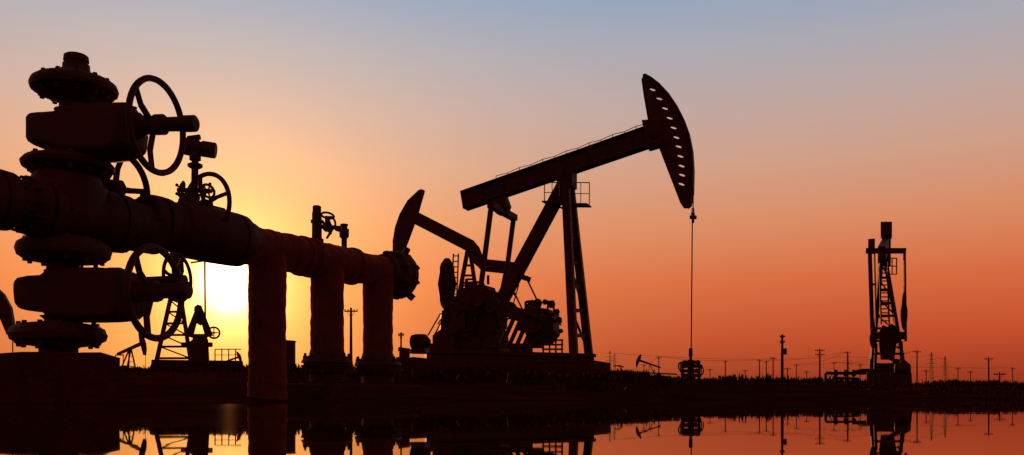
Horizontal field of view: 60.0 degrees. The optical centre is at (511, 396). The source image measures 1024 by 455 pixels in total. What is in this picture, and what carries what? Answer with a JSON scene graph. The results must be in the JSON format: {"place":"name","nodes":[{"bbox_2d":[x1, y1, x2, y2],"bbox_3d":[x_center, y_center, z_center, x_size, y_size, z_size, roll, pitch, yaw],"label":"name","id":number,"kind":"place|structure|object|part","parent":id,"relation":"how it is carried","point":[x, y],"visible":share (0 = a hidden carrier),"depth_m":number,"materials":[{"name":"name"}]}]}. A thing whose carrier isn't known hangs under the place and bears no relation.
{"place":"outdoors","nodes":[
{"label":"outdoors","id":0,"kind":"place"},
{"bbox_2d":[120,361,633,392],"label":"grass","id":1,"kind":"structure","parent":0,"point":[464,373],"depth_m":14.00,"materials":[{"name":"black plant"}]},
{"bbox_2d":[0,400,1023,454],"bbox_3d":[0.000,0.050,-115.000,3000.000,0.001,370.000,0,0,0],"label":"water","id":2,"kind":"structure","parent":0,"point":[804,427],"depth_m":1.38,"materials":[{"name":"orange liquid"}]},
{"bbox_2d":[0,370,1023,403],"bbox_3d":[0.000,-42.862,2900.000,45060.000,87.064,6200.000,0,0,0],"label":"ground","id":3,"kind":"structure","parent":0,"point":[179,387],"depth_m":12.45,"materials":[{"name":"soil"}]},
{"bbox_2d":[0,290,14,351],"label":"pumpjack","id":4,"kind":"object","parent":3,"relation":"on","point":[7,319],"visible":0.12,"depth_m":74.29,"materials":[{"name":"paint"}]},
{"bbox_2d":[0,352,119,401],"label":"concrete block","id":5,"kind":"structure","parent":3,"relation":"on","point":[53,377],"depth_m":5.87,"materials":[{"name":"black concrete"}]},
{"bbox_2d":[7,51,199,353],"bbox_3d":[-2.976,-1.383,6.722,1.487,2.238,1.400,0,0,0],"label":"wellhead tree","id":6,"kind":"object","parent":5,"relation":"on","point":[86,132],"visible":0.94,"depth_m":6.31,"materials":[{"name":"metal"}]},
{"bbox_2d":[115,333,146,367],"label":"pumpjack","id":7,"kind":"object","parent":3,"relation":"on","point":[141,343],"visible":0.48,"depth_m":150.19,"materials":[{"name":"paint"}]},
{"bbox_2d":[151,256,242,367],"bbox_3d":[-16.484,-4.331,46.572,4.519,7.088,8.856,0,0,-20],"label":"pumpjack","id":8,"kind":"object","parent":3,"relation":"on","point":[197,346],"visible":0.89,"depth_m":44.83,"materials":[{"name":"paint"}]},
{"bbox_2d":[226,351,241,360],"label":"pumpjack","id":9,"kind":"object","parent":3,"relation":"on","point":[239,357],"visible":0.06,"depth_m":290.03,"materials":[{"name":"paint"}]},
{"bbox_2d":[120,361,405,369],"bbox_3d":[-13.369,-1.296,42.144,16.844,1.406,39.442,0,0,-11],"label":"scrub","id":10,"kind":"object","parent":3,"relation":"on","point":[184,364],"visible":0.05,"depth_m":25.23,"materials":[{"name":"black plant"}]},
{"bbox_2d":[286,340,296,366],"bbox_3d":[-15.010,-2.668,59.991,0.744,2.310,0.638,0,0,0],"label":"equipment cabinet","id":11,"kind":"object","parent":3,"relation":"on","point":[291,352],"visible":0.38,"depth_m":59.72,"materials":[{"name":"metal"}]},
{"bbox_3d":[-15.010,-2.631,59.710,0.496,1.720,0.075,0,0,0],"label":"door","id":12,"kind":"part","parent":11,"relation":"part of","materials":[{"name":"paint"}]},
{"bbox_2d":[344,308,357,364],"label":"utility pole","id":13,"kind":"object","parent":3,"relation":"on","point":[351,311],"visible":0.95,"depth_m":99.88,"materials":[{"name":"brown wood"}]},
{"bbox_2d":[287,383,421,398],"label":"concrete block","id":14,"kind":"structure","parent":3,"relation":"on","point":[327,391],"depth_m":8.82,"materials":[{"name":"black concrete"}]},
{"bbox_2d":[0,134,419,399],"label":"oil pipeline","id":15,"kind":"object","parent":14,"relation":"on","point":[190,224],"visible":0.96,"depth_m":8.07,"materials":[{"name":"metal"}]},
{"bbox_2d":[398,332,403,346],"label":"utility pole","id":16,"kind":"object","parent":3,"relation":"on","point":[401,334],"visible":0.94,"depth_m":119.92,"materials":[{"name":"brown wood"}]},
{"bbox_2d":[398,347,410,357],"bbox_3d":[-4.364,-1.422,35.980,0.480,1.160,0.440,0,0,0],"label":"equipment cabinet","id":17,"kind":"object","parent":3,"relation":"on","point":[404,352],"visible":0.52,"depth_m":35.80,"materials":[{"name":"metal"}]},
{"bbox_3d":[-4.364,-1.362,35.797,0.320,0.800,0.075,0,0,0],"label":"door","id":18,"kind":"part","parent":17,"relation":"part of","materials":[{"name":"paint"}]},
{"bbox_2d":[393,189,532,357],"bbox_3d":[-2.501,-5.746,43.984,6.787,8.854,2.622,0,0,-8],"label":"pumpjack","id":19,"kind":"object","parent":3,"relation":"on","point":[410,217],"visible":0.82,"depth_m":43.39,"materials":[{"name":"paint"}]},
{"bbox_2d":[395,357,601,373],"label":"retaining wall","id":20,"kind":"structure","parent":3,"relation":"on","point":[416,362],"depth_m":27.10,"materials":[{"name":"concrete"}]},
{"bbox_2d":[482,359,610,372],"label":"concrete block","id":21,"kind":"structure","parent":3,"relation":"on","point":[604,367],"depth_m":28.81,"materials":[{"name":"black concrete"}]},
{"bbox_2d":[409,73,696,364],"bbox_3d":[1.239,-5.781,30.249,9.994,9.529,2.440,0,0,20],"label":"pumpjack","id":22,"kind":"object","parent":21,"relation":"on","point":[476,328],"visible":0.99,"depth_m":29.93,"materials":[{"name":"paint"}]},
{"bbox_2d":[611,365,676,374],"bbox_3d":[8.859,-1.669,62.000,5.353,1.032,0.520,0,0,0],"label":"flow pipe","id":23,"kind":"object","parent":3,"relation":"on","point":[654,373],"visible":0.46,"depth_m":61.96,"materials":[{"name":"metal"}]},
{"bbox_2d":[636,354,660,374],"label":"pumpjack","id":24,"kind":"object","parent":3,"relation":"on","point":[638,360],"visible":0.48,"depth_m":300.07,"materials":[{"name":"paint"}]},
{"bbox_2d":[678,348,703,378],"bbox_3d":[5.769,-0.844,28.597,0.796,1.431,0.404,0,0,0],"label":"rod wellhead","id":25,"kind":"object","parent":3,"relation":"on","point":[690,365],"visible":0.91,"depth_m":28.52,"materials":[{"name":"metal"}]},
{"bbox_2d":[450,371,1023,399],"bbox_3d":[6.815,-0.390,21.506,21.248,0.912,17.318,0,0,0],"label":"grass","id":26,"kind":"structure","parent":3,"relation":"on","point":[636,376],"depth_m":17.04,"materials":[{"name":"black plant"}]},
{"bbox_2d":[770,357,775,377],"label":"utility pole","id":27,"kind":"object","parent":3,"relation":"on","point":[773,358],"visible":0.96,"depth_m":289.86,"materials":[{"name":"brown wood"}]},
{"bbox_2d":[651,350,1010,367],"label":"power line","id":28,"kind":"object","parent":27,"relation":"attached to","point":[823,360],"visible":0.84,"depth_m":311.54,"materials":[{"name":"metal"}]},
{"bbox_2d":[779,334,786,377],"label":"utility pole","id":29,"kind":"object","parent":3,"relation":"on","point":[783,350],"visible":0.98,"depth_m":149.81,"materials":[{"name":"brown wood"}]},
{"bbox_2d":[612,368,1023,385],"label":"scrub","id":30,"kind":"object","parent":3,"relation":"on","point":[769,378],"visible":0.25,"depth_m":46.19,"materials":[{"name":"black plant"}]},
{"bbox_2d":[815,349,824,377],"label":"utility pole","id":31,"kind":"object","parent":3,"relation":"on","point":[819,354],"visible":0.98,"depth_m":189.88,"materials":[{"name":"brown wood"}]},
{"bbox_2d":[824,369,870,383],"bbox_3d":[17.762,-0.934,47.000,2.462,1.085,0.340,0,0,0],"label":"flow pipe","id":32,"kind":"object","parent":3,"relation":"on","point":[844,373],"visible":0.89,"depth_m":46.93,"materials":[{"name":"metal"}]},
{"bbox_2d":[866,222,911,384],"bbox_3d":[20.465,-4.984,48.175,2.190,10.154,8.155,0,0,23],"label":"pumpjack","id":33,"kind":"object","parent":3,"relation":"on","point":[895,371],"visible":0.96,"depth_m":45.66,"materials":[{"name":"paint"}]},
{"bbox_2d":[913,350,920,381],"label":"utility pole","id":34,"kind":"object","parent":3,"relation":"on","point":[916,351],"visible":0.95,"depth_m":239.94,"materials":[{"name":"brown wood"}]},
{"bbox_2d":[927,353,935,382],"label":"power pylon","id":35,"kind":"object","parent":3,"relation":"on","point":[931,359],"visible":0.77,"depth_m":559.42,"materials":[{"name":"metal"}]},
{"bbox_2d":[616,353,940,358],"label":"power line","id":36,"kind":"object","parent":35,"relation":"hanging from","point":[709,358],"visible":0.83,"depth_m":588.50,"materials":[{"name":"metal"}]},
{"bbox_2d":[941,356,948,382],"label":"power pylon","id":37,"kind":"object","parent":3,"relation":"on","point":[945,371],"visible":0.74,"depth_m":599.61,"materials":[{"name":"metal"}]},
{"bbox_2d":[930,377,1023,385],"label":"scrub","id":38,"kind":"object","parent":3,"relation":"on","point":[939,382],"visible":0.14,"depth_m":48.31,"materials":[{"name":"black plant"}]},
{"bbox_2d":[984,357,992,379],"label":"utility pole","id":39,"kind":"object","parent":3,"relation":"on","point":[988,368],"visible":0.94,"depth_m":199.89,"materials":[{"name":"brown wood"}]},
{"bbox_2d":[0,0,1023,383],"label":"sky","id":40,"kind":"structure","parent":0,"point":[813,125],"materials":[{"name":"orange"}]}
]}

